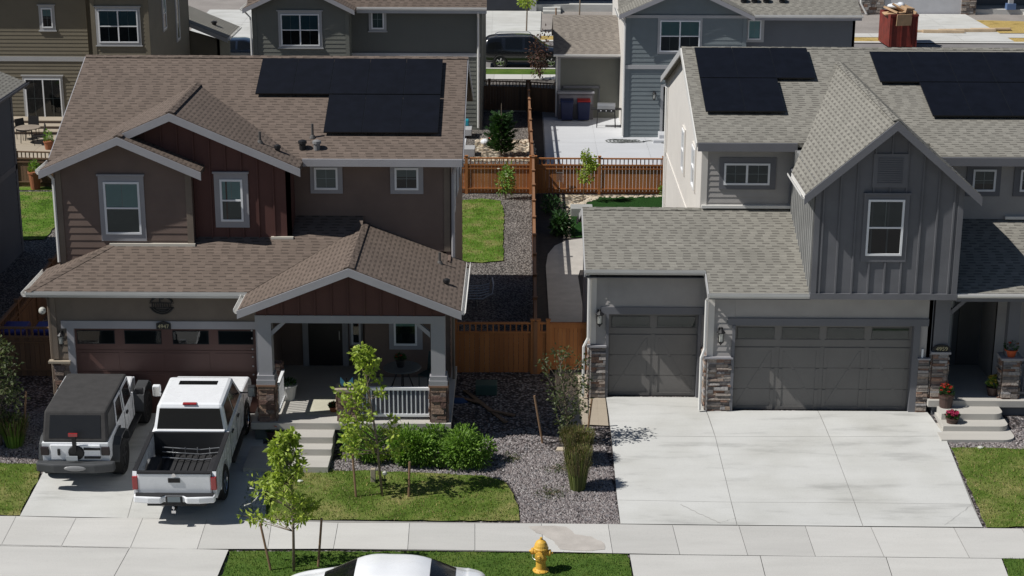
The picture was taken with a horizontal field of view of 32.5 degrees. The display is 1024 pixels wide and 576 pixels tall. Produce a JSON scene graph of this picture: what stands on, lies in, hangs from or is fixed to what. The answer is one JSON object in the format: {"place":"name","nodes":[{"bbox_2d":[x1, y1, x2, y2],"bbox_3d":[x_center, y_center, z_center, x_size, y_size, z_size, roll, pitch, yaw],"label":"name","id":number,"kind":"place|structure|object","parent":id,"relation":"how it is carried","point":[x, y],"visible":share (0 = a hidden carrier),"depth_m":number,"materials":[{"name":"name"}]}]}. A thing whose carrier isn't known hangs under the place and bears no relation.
{"place":"outdoors","nodes":[
{"label":"outdoors","id":0,"kind":"place"},
{"bbox_2d":[0,462,39,514],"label":"lawn","id":1,"kind":"structure","parent":0,"point":[10,505],"depth_m":43.36,"materials":[{"name":"green plant"}]},
{"bbox_2d":[15,134,56,161],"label":"patio","id":2,"kind":"structure","parent":0,"point":[26,145],"depth_m":79.12,"materials":[{"name":"beige concrete"}]},
{"bbox_2d":[20,192,54,239],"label":"back lawn","id":3,"kind":"structure","parent":0,"point":[36,217],"depth_m":67.33,"materials":[{"name":"green plant"}]},
{"bbox_2d":[20,413,265,520],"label":"driveway","id":4,"kind":"structure","parent":0,"point":[108,494],"depth_m":42.77,"materials":[{"name":"concrete"}]},
{"bbox_2d":[36,374,151,473],"bbox_3d":[-10.645,3.273,44.736,2.240,1.939,4.649,0,21,0],"label":"off road vehicle","id":5,"kind":"object","parent":4,"relation":"on","point":[88,427],"visible":1,"depth_m":43.05,"materials":[{"name":"white paint"}]},
{"bbox_2d":[132,376,255,512],"bbox_3d":[-7.912,3.607,43.810,2.640,1.995,6.173,0,21,0],"label":"pickup truck","id":6,"kind":"object","parent":4,"relation":"on","point":[199,412],"visible":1,"depth_m":43.09,"materials":[{"name":"white paint"}]},
{"bbox_2d":[190,10,251,37],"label":"driveway","id":7,"kind":"structure","parent":0,"point":[237,17],"depth_m":116.58,"materials":[{"name":"concrete"}]},
{"bbox_2d":[0,194,531,372],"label":"yard gravel","id":8,"kind":"structure","parent":0,"point":[509,299],"depth_m":59.74,"materials":[{"name":"grey gravel"}]},
{"bbox_2d":[0,253,59,334],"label":"wooden fence","id":9,"kind":"object","parent":8,"relation":"on","point":[24,309],"visible":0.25,"depth_m":53.16,"materials":[{"name":"brown wood"}]},
{"bbox_2d":[455,319,534,373],"bbox_3d":[-0.519,1.674,50.176,2.360,1.635,0.140,0,17,-1],"label":"wooden fence","id":10,"kind":"object","parent":8,"relation":"on","point":[501,351],"visible":0.91,"depth_m":50.18,"materials":[{"name":"brown wood"}]},
{"bbox_2d":[494,161,516,198],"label":"young tree","id":11,"kind":"object","parent":8,"relation":"on","point":[506,173],"visible":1,"depth_m":69.72,"materials":[{"name":"plant"}]},
{"bbox_2d":[16,112,527,192],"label":"yard gravel","id":12,"kind":"structure","parent":0,"point":[521,124],"depth_m":82.38,"materials":[{"name":"grey gravel"}]},
{"bbox_2d":[240,0,486,129],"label":"green gray house","id":13,"kind":"structure","parent":12,"relation":"on","point":[455,28],"depth_m":81.01,"materials":[{"name":"wood"}]},
{"bbox_2d":[276,10,323,48],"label":"window","id":14,"kind":"structure","parent":13,"relation":"in","point":[297,29],"depth_m":80.55,"materials":[{"name":"glass"}]},
{"bbox_2d":[368,13,386,31],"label":"window","id":15,"kind":"structure","parent":13,"relation":"in","point":[377,21],"depth_m":81.45,"materials":[{"name":"white plastic"}]},
{"bbox_2d":[239,469,518,520],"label":"lawn","id":16,"kind":"structure","parent":0,"point":[421,515],"depth_m":42.79,"materials":[{"name":"green plant"}]},
{"bbox_2d":[330,341,412,495],"bbox_3d":[-3.411,3.149,42.377,1.968,4.099,1.291,0,17,0],"label":"young tree","id":17,"kind":"object","parent":16,"relation":"on","point":[362,356],"visible":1,"depth_m":42.22,"materials":[{"name":"green plant"}]},
{"bbox_2d":[462,198,503,261],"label":"back lawn","id":18,"kind":"structure","parent":0,"point":[496,243],"depth_m":65.29,"materials":[{"name":"green plant"}]},
{"bbox_2d":[0,516,1023,558],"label":"sidewalk","id":19,"kind":"structure","parent":0,"point":[154,533],"depth_m":40.86,"materials":[{"name":"concrete"}]},
{"bbox_2d":[529,526,604,550],"bbox_3d":[1.314,5.801,40.892,1.047,0.023,1.956,-10,20,-31],"label":"water stain","id":20,"kind":"object","parent":19,"relation":"on","point":[563,538],"visible":1,"depth_m":40.76,"materials":[{"name":"concrete"}]},
{"bbox_2d":[486,11,540,36],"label":"driveway","id":21,"kind":"structure","parent":0,"point":[501,25],"depth_m":115.29,"materials":[{"name":"concrete"}]},
{"bbox_2d":[486,74,554,78],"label":"sidewalk","id":22,"kind":"structure","parent":0,"point":[515,76],"depth_m":96.22,"materials":[{"name":"concrete"}]},
{"bbox_2d":[487,0,611,13],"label":"dark garage house","id":23,"kind":"structure","parent":0,"point":[546,6],"depth_m":120.50,"materials":[{"name":"stone"}]},
{"bbox_2d":[487,0,525,10],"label":"garage door","id":24,"kind":"structure","parent":23,"relation":"in","point":[492,5],"depth_m":120.48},
{"bbox_2d":[546,238,582,321],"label":"side path","id":25,"kind":"structure","parent":0,"point":[564,264],"depth_m":59.09,"materials":[{"name":"concrete"}]},
{"bbox_2d":[114,41,1023,575],"bbox_3d":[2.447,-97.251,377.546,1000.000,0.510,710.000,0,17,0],"label":"ground","id":26,"kind":"structure","parent":0,"point":[528,137],"depth_m":87.52,"materials":[{"name":"grey concrete"}]},
{"bbox_2d":[0,544,227,575],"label":"driveway apron","id":27,"kind":"object","parent":26,"relation":"on","point":[26,560],"visible":1,"depth_m":39.63,"materials":[{"name":"concrete"}]},
{"bbox_2d":[0,0,241,133],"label":"olive house","id":28,"kind":"structure","parent":26,"relation":"on","point":[47,47],"depth_m":82.37,"materials":[{"name":"grey wood"}]},
{"bbox_2d":[37,4,56,31],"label":"window","id":29,"kind":"structure","parent":28,"relation":"in","point":[46,11],"depth_m":81.88,"materials":[{"name":"white plastic"}]},
{"bbox_2d":[93,6,142,46],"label":"window","id":30,"kind":"structure","parent":28,"relation":"in","point":[116,26],"depth_m":80.77,"materials":[{"name":"glass"}]},
{"bbox_2d":[21,55,473,472],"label":"brown house","id":31,"kind":"structure","parent":26,"relation":"on","point":[267,225],"depth_m":46.99,"materials":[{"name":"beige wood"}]},
{"bbox_2d":[96,174,146,240],"bbox_3d":[-10.402,-2.142,46.835,1.270,1.840,0.085,0,17,0],"label":"window","id":32,"kind":"structure","parent":31,"relation":"in","point":[121,196],"depth_m":46.82,"materials":[{"name":"grey glass"}]},
{"bbox_2d":[74,328,257,413],"bbox_3d":[-9.199,2.219,46.867,4.860,2.410,0.058,0,17,0],"label":"garage door","id":33,"kind":"structure","parent":31,"relation":"in","point":[157,356],"depth_m":46.71,"materials":[{"name":"brown metal"}]},
{"bbox_2d":[212,171,249,227],"bbox_3d":[-7.520,-2.368,47.061,0.970,1.540,0.085,0,17,0],"label":"window","id":34,"kind":"structure","parent":31,"relation":"in","point":[237,181],"depth_m":47.05,"materials":[{"name":"white plastic"}]},
{"bbox_2d":[306,396,336,414],"bbox_3d":[-4.967,3.119,46.622,0.873,0.015,1.366,0,17,0],"label":"door mat","id":35,"kind":"object","parent":31,"relation":"on","point":[318,405],"depth_m":46.52,"materials":[{"name":"beige fabric"}]},
{"bbox_2d":[308,323,342,364],"bbox_3d":[-5.251,1.170,49.315,0.960,2.130,0.113,0,17,0],"label":"front door","id":36,"kind":"structure","parent":31,"relation":"in","point":[325,339],"depth_m":49.44,"materials":[{"name":"wood"}]},
{"bbox_2d":[310,166,342,193],"bbox_3d":[-5.058,-2.979,47.806,0.880,0.830,0.070,0,17,0],"label":"window","id":37,"kind":"structure","parent":31,"relation":"in","point":[323,180],"depth_m":47.82,"materials":[{"name":"white plastic"}]},
{"bbox_2d":[349,323,362,345],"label":"window","id":38,"kind":"structure","parent":31,"relation":"in","point":[355,329],"depth_m":49.36,"materials":[{"name":"white plastic"}]},
{"bbox_2d":[383,361,420,396],"bbox_3d":[-2.967,2.481,47.511,1.040,0.746,1.040,0,17,0],"label":"round table","id":39,"kind":"object","parent":31,"relation":"on","point":[409,367],"visible":0.88,"depth_m":47.33,"materials":[{"name":"black metal"}]},
{"bbox_2d":[389,324,422,349],"bbox_3d":[-2.925,0.947,48.260,0.920,1.570,0.070,0,17,0],"label":"window","id":40,"kind":"structure","parent":31,"relation":"in","point":[401,336],"depth_m":48.38,"materials":[{"name":"white glass"}]},
{"bbox_2d":[390,167,422,193],"bbox_3d":[-2.868,-2.968,47.795,0.900,0.830,0.070,0,17,0],"label":"window","id":41,"kind":"structure","parent":31,"relation":"in","point":[403,180],"depth_m":47.81,"materials":[{"name":"white plastic"}]},
{"bbox_2d":[222,549,631,575],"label":"grass strip","id":42,"kind":"object","parent":26,"relation":"on","point":[471,562],"depth_m":39.67,"materials":[{"name":"green plant"}]},
{"bbox_2d":[236,426,321,571],"bbox_3d":[-5.191,4.676,38.746,1.955,3.573,1.517,0,17,0],"label":"young tree","id":43,"kind":"object","parent":42,"relation":"on","point":[279,453],"visible":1,"depth_m":38.40,"materials":[{"name":"green plant"}]},
{"bbox_2d":[529,537,552,573],"bbox_3d":[0.640,5.961,39.181,0.428,0.855,0.430,-12,21,-34],"label":"fire hydrant","id":44,"kind":"object","parent":42,"relation":"on","point":[540,550],"visible":1,"depth_m":39.08,"materials":[{"name":"yellow metal"}]},
{"bbox_2d":[472,139,528,160],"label":"river rock bed","id":45,"kind":"object","parent":26,"relation":"on","point":[518,150],"visible":0.52,"depth_m":78.14,"materials":[{"name":"beige stone"}]},
{"bbox_2d":[483,103,519,155],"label":"conifer","id":46,"kind":"object","parent":45,"relation":"on","point":[500,133],"visible":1,"depth_m":76.99,"materials":[{"name":"green plant"}]},
{"bbox_2d":[484,79,526,111],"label":"wooden fence","id":47,"kind":"object","parent":26,"relation":"on","point":[509,97],"visible":0.52,"depth_m":87.05,"materials":[{"name":"brown wood"}]},
{"bbox_2d":[0,190,1023,559],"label":"gravel bed","id":48,"kind":"object","parent":26,"relation":"on","point":[516,392],"visible":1,"depth_m":47.05,"materials":[{"name":"grey gravel"}]},
{"bbox_2d":[0,72,28,273],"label":"charcoal house","id":49,"kind":"structure","parent":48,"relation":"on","point":[11,241],"depth_m":60.63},
{"bbox_2d":[0,334,30,445],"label":"leggy shrub","id":50,"kind":"object","parent":48,"relation":"on","point":[6,390],"visible":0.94,"depth_m":44.64,"materials":[{"name":"green plant"}]},
{"bbox_2d":[0,411,30,448],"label":"ornamental grass","id":51,"kind":"object","parent":48,"relation":"on","point":[17,438],"depth_m":45.16,"materials":[{"name":"green plant"}]},
{"bbox_2d":[0,406,45,463],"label":"gravel stones","id":52,"kind":"object","parent":48,"relation":"on","point":[33,446],"visible":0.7,"depth_m":45.37,"materials":[{"name":"grey gravel"}]},
{"bbox_2d":[0,326,51,375],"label":"wooden fence","id":53,"kind":"object","parent":48,"relation":"on","point":[32,364],"visible":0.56,"depth_m":49.78,"materials":[{"name":"brown wood"}]},
{"bbox_2d":[16,149,53,186],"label":"wooden fence","id":54,"kind":"object","parent":48,"relation":"on","point":[23,175],"visible":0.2,"depth_m":71.47,"materials":[{"name":"brown wood"}]},
{"bbox_2d":[338,423,392,464],"bbox_3d":[-3.700,3.935,44.626,1.550,1.045,1.081,0,17,0],"label":"bush","id":55,"kind":"object","parent":48,"relation":"on","point":[368,457],"visible":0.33,"depth_m":44.48,"materials":[{"name":"green plant"}]},
{"bbox_2d":[385,421,452,467],"bbox_3d":[-2.348,3.984,44.466,1.737,1.119,1.118,0,17,0],"label":"bush","id":56,"kind":"object","parent":48,"relation":"on","point":[422,447],"visible":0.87,"depth_m":44.24,"materials":[{"name":"green plant"}]},
{"bbox_2d":[329,426,553,480],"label":"gravel stones","id":57,"kind":"object","parent":48,"relation":"on","point":[501,451],"visible":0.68,"depth_m":44.63,"materials":[{"name":"grey gravel"}]},
{"bbox_2d":[435,422,498,470],"bbox_3d":[-1.193,4.008,44.359,1.602,1.180,1.190,7,18,21],"label":"bush","id":58,"kind":"object","parent":48,"relation":"on","point":[463,448],"visible":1,"depth_m":44.18,"materials":[{"name":"green plant"}]},
{"bbox_2d":[475,380,496,395],"bbox_3d":[-0.714,2.773,48.863,0.600,0.300,0.500,0,17,0],"label":"utility box","id":59,"kind":"object","parent":48,"relation":"on","point":[485,387],"visible":1,"depth_m":48.64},
{"bbox_2d":[462,155,531,193],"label":"wooden fence","id":60,"kind":"object","parent":48,"relation":"on","point":[476,178],"visible":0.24,"depth_m":70.65,"materials":[{"name":"brown wood"}]},
{"bbox_2d":[531,156,537,373],"bbox_3d":[0.759,-1.409,60.361,0.140,1.585,21.440,0,17,0],"label":"wooden fence","id":61,"kind":"object","parent":48,"relation":"on","point":[534,275],"visible":0.99,"depth_m":55.56,"materials":[{"name":"brown wood"}]},
{"bbox_2d":[536,318,550,373],"bbox_3d":[0.891,1.672,50.197,0.420,1.635,0.140,0,17,0],"label":"wooden fence","id":62,"kind":"object","parent":48,"relation":"on","point":[543,341],"visible":0.96,"depth_m":50.15,"materials":[{"name":"brown wood"}]},
{"bbox_2d":[549,322,586,369],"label":"garden gate","id":63,"kind":"structure","parent":62,"relation":"attached to","point":[563,334],"depth_m":50.13,"materials":[{"name":"brown wood"}]},
{"bbox_2d":[500,444,619,523],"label":"gravel stones","id":64,"kind":"object","parent":48,"relation":"on","point":[605,502],"visible":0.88,"depth_m":43.09,"materials":[{"name":"grey gravel"}]},
{"bbox_2d":[535,342,593,436],"bbox_3d":[1.352,2.722,45.298,1.559,2.788,1.066,0,17,0],"label":"leggy shrub","id":65,"kind":"object","parent":48,"relation":"on","point":[567,417],"visible":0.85,"depth_m":45.20,"materials":[{"name":"green plant"}]},
{"bbox_2d":[558,422,595,450],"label":"ornamental grass","id":66,"kind":"object","parent":48,"relation":"on","point":[578,434],"depth_m":44.35,"materials":[{"name":"green plant"}]},
{"bbox_2d":[562,441,592,491],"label":"ornamental grass","id":67,"kind":"object","parent":48,"relation":"on","point":[578,460],"depth_m":42.95,"materials":[{"name":"green plant"}]},
{"bbox_2d":[534,155,663,194],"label":"wooden fence","id":68,"kind":"object","parent":48,"relation":"on","point":[546,176],"visible":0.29,"depth_m":70.64,"materials":[{"name":"brown wood"}]},
{"bbox_2d":[570,196,661,236],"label":"turf lawn","id":69,"kind":"structure","parent":48,"relation":"on","point":[652,201],"depth_m":69.28,"materials":[{"name":"green plant"}]},
{"bbox_2d":[949,428,1023,449],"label":"gravel stones","id":70,"kind":"object","parent":48,"relation":"on","point":[1015,432],"visible":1,"depth_m":45.66,"materials":[{"name":"grey gravel"}]},
{"bbox_2d":[486,69,554,73],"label":"grass strip","id":71,"kind":"object","parent":26,"relation":"on","point":[514,71],"depth_m":97.83,"materials":[{"name":"green plant"}]},
{"bbox_2d":[524,23,551,79],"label":"maroon shrub","id":72,"kind":"object","parent":26,"relation":"on","point":[541,65],"visible":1,"depth_m":95.17,"materials":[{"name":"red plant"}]},
{"bbox_2d":[531,111,545,192],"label":"mulch bed","id":73,"kind":"object","parent":26,"relation":"on","point":[537,125],"visible":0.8,"depth_m":81.86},
{"bbox_2d":[188,0,1023,33],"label":"gravel bed","id":74,"kind":"object","parent":26,"relation":"on","point":[868,24],"depth_m":119.07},
{"bbox_2d":[576,46,1023,442],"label":"gray house","id":75,"kind":"structure","parent":26,"relation":"on","point":[831,228],"depth_m":47.65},
{"bbox_2d":[608,314,697,395],"bbox_3d":[3.871,1.821,48.333,2.500,2.420,0.055,0,17,0],"label":"garage door","id":76,"kind":"structure","parent":75,"relation":"in","point":[649,354],"depth_m":48.32,"materials":[{"name":"grey metal"}]},
{"bbox_2d":[719,157,776,189],"bbox_3d":[6.590,-3.200,49.072,1.580,0.910,0.070,0,17,0],"label":"window","id":77,"kind":"structure","parent":75,"relation":"in","point":[734,172],"depth_m":49.07,"materials":[{"name":"grey glass"}]},
{"bbox_2d":[732,325,911,409],"bbox_3d":[8.334,2.128,47.330,4.800,2.450,0.055,0,17,0],"label":"garage door","id":78,"kind":"structure","parent":75,"relation":"in","point":[776,367],"depth_m":47.32,"materials":[{"name":"grey metal"}]},
{"bbox_2d":[860,192,910,261],"bbox_3d":[9.648,-1.563,45.361,1.210,1.850,0.085,0,17,0],"label":"window","id":79,"kind":"structure","parent":75,"relation":"in","point":[899,201],"depth_m":45.35,"materials":[{"name":"white plastic"}]},
{"bbox_2d":[938,382,955,408],"bbox_3d":[11.652,2.990,47.078,0.486,0.974,0.443,10,20,30],"label":"potted plant","id":80,"kind":"object","parent":75,"relation":"on","point":[946,396],"visible":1,"depth_m":46.97,"materials":[{"name":"red plant"}]},
{"bbox_2d":[955,302,981,364],"bbox_3d":[12.901,1.103,49.571,0.600,2.230,0.050,0,17,0],"label":"front door","id":81,"kind":"structure","parent":75,"relation":"in","point":[969,312],"depth_m":49.61,"materials":[{"name":"grey wood"}]},
{"bbox_2d":[965,166,1001,195],"bbox_3d":[13.000,-2.968,48.368,0.942,0.900,0.070,0,17,0],"label":"window","id":82,"kind":"structure","parent":75,"relation":"in","point":[986,180],"depth_m":48.36,"materials":[{"name":"white plastic"}]},
{"bbox_2d":[1012,166,1023,195],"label":"window","id":83,"kind":"structure","parent":75,"relation":"in","point":[1018,184],"depth_m":48.36,"materials":[{"name":"white plastic"}]},
{"bbox_2d":[555,332,587,426],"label":"walkway","id":84,"kind":"structure","parent":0,"point":[584,421],"depth_m":48.55,"materials":[{"name":"beige concrete"}]},
{"bbox_2d":[535,194,644,373],"bbox_3d":[3.067,-0.660,60.627,4.500,0.001,21.400,0,17,0],"label":"mulch bed","id":85,"kind":"object","parent":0,"point":[546,242],"visible":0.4,"depth_m":63.47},
{"bbox_2d":[548,208,576,236],"bbox_3d":[1.855,-2.377,64.769,1.140,1.208,1.198,0,17,0],"label":"yucca plant","id":86,"kind":"object","parent":85,"relation":"on","point":[560,225],"visible":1,"depth_m":64.56,"materials":[{"name":"green plant"}]},
{"bbox_2d":[589,397,608,425],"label":"walkway","id":87,"kind":"structure","parent":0,"point":[599,416],"depth_m":47.35,"materials":[{"name":"beige concrete"}]},
{"bbox_2d":[542,112,663,192],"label":"patio","id":88,"kind":"structure","parent":0,"point":[576,137],"depth_m":79.89,"materials":[{"name":"concrete"}]},
{"bbox_2d":[529,80,554,112],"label":"wooden fence","id":89,"kind":"object","parent":88,"relation":"on","point":[542,99],"visible":0.81,"depth_m":86.66,"materials":[{"name":"brown wood"}]},
{"bbox_2d":[557,90,594,118],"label":"storage box","id":90,"kind":"object","parent":88,"relation":"on","point":[574,95],"visible":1,"depth_m":84.84,"materials":[{"name":"grey plastic"}]},
{"bbox_2d":[551,0,863,142],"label":"blue gray house","id":91,"kind":"structure","parent":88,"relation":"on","point":[622,56],"depth_m":80.73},
{"bbox_2d":[657,18,702,53],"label":"window","id":92,"kind":"structure","parent":91,"relation":"in","point":[673,33],"depth_m":79.83,"materials":[{"name":"glass"}]},
{"bbox_2d":[746,18,764,41],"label":"window","id":93,"kind":"structure","parent":91,"relation":"in","point":[755,29],"depth_m":80.75,"materials":[{"name":"glass"}]},
{"bbox_2d":[559,195,657,205],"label":"river rock bed","id":94,"kind":"object","parent":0,"point":[570,199],"visible":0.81,"depth_m":70.30,"materials":[{"name":"beige stone"}]},
{"bbox_2d":[575,147,599,201],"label":"young tree","id":95,"kind":"object","parent":94,"relation":"on","point":[589,163],"visible":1,"depth_m":68.98,"materials":[{"name":"green plant"}]},
{"bbox_2d":[486,42,1023,67],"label":"street","id":96,"kind":"structure","parent":0,"point":[511,65],"depth_m":106.94,"materials":[{"name":"grey asphalt"}]},
{"bbox_2d":[230,37,252,55],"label":"dark hatchback","id":97,"kind":"object","parent":96,"relation":"on","point":[239,46],"visible":0.09,"depth_m":99.05,"materials":[{"name":"blue paint"}]},
{"bbox_2d":[486,32,555,67],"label":"suv car","id":98,"kind":"object","parent":96,"relation":"on","point":[503,50],"visible":0.69,"depth_m":98.76,"materials":[{"name":"black paint"}]},
{"bbox_2d":[878,9,918,46],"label":"dumpster","id":99,"kind":"object","parent":96,"relation":"on","point":[891,34],"visible":0.94,"depth_m":105.87,"materials":[{"name":"red metal"}]},
{"bbox_2d":[606,397,982,527],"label":"driveway","id":100,"kind":"structure","parent":0,"point":[781,467],"depth_m":44.29,"materials":[{"name":"concrete"}]},
{"bbox_2d":[630,554,1007,575],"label":"driveway apron","id":101,"kind":"object","parent":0,"point":[685,565],"visible":1,"depth_m":39.53,"materials":[{"name":"concrete"}]},
{"bbox_2d":[858,0,1023,14],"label":"stone front house","id":102,"kind":"structure","parent":0,"point":[967,7],"depth_m":119.68,"materials":[{"name":"grey"}]},
{"bbox_2d":[885,0,960,13],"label":"garage door","id":103,"kind":"structure","parent":102,"relation":"in","point":[921,6],"depth_m":119.66,"materials":[{"name":"white"}]},
{"bbox_2d":[917,14,1013,41],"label":"driveway","id":104,"kind":"structure","parent":0,"point":[946,21],"depth_m":113.79,"materials":[{"name":"concrete"}]},
{"bbox_2d":[951,446,1023,526],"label":"lawn","id":105,"kind":"structure","parent":0,"point":[1011,473],"depth_m":43.66,"materials":[{"name":"green plant"}]},
{"bbox_2d":[977,20,1023,32],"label":"dry grass","id":106,"kind":"structure","parent":0,"point":[1016,26],"depth_m":114.99,"materials":[{"name":"yellow plant"}]},
{"label":"street","id":107,"kind":"structure","parent":0,"visible":0},
{"bbox_2d":[292,554,484,575],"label":"sedan car","id":108,"kind":"object","parent":107,"relation":"on","point":[391,565],"visible":1,"depth_m":36.84,"materials":[{"name":"white paint"}]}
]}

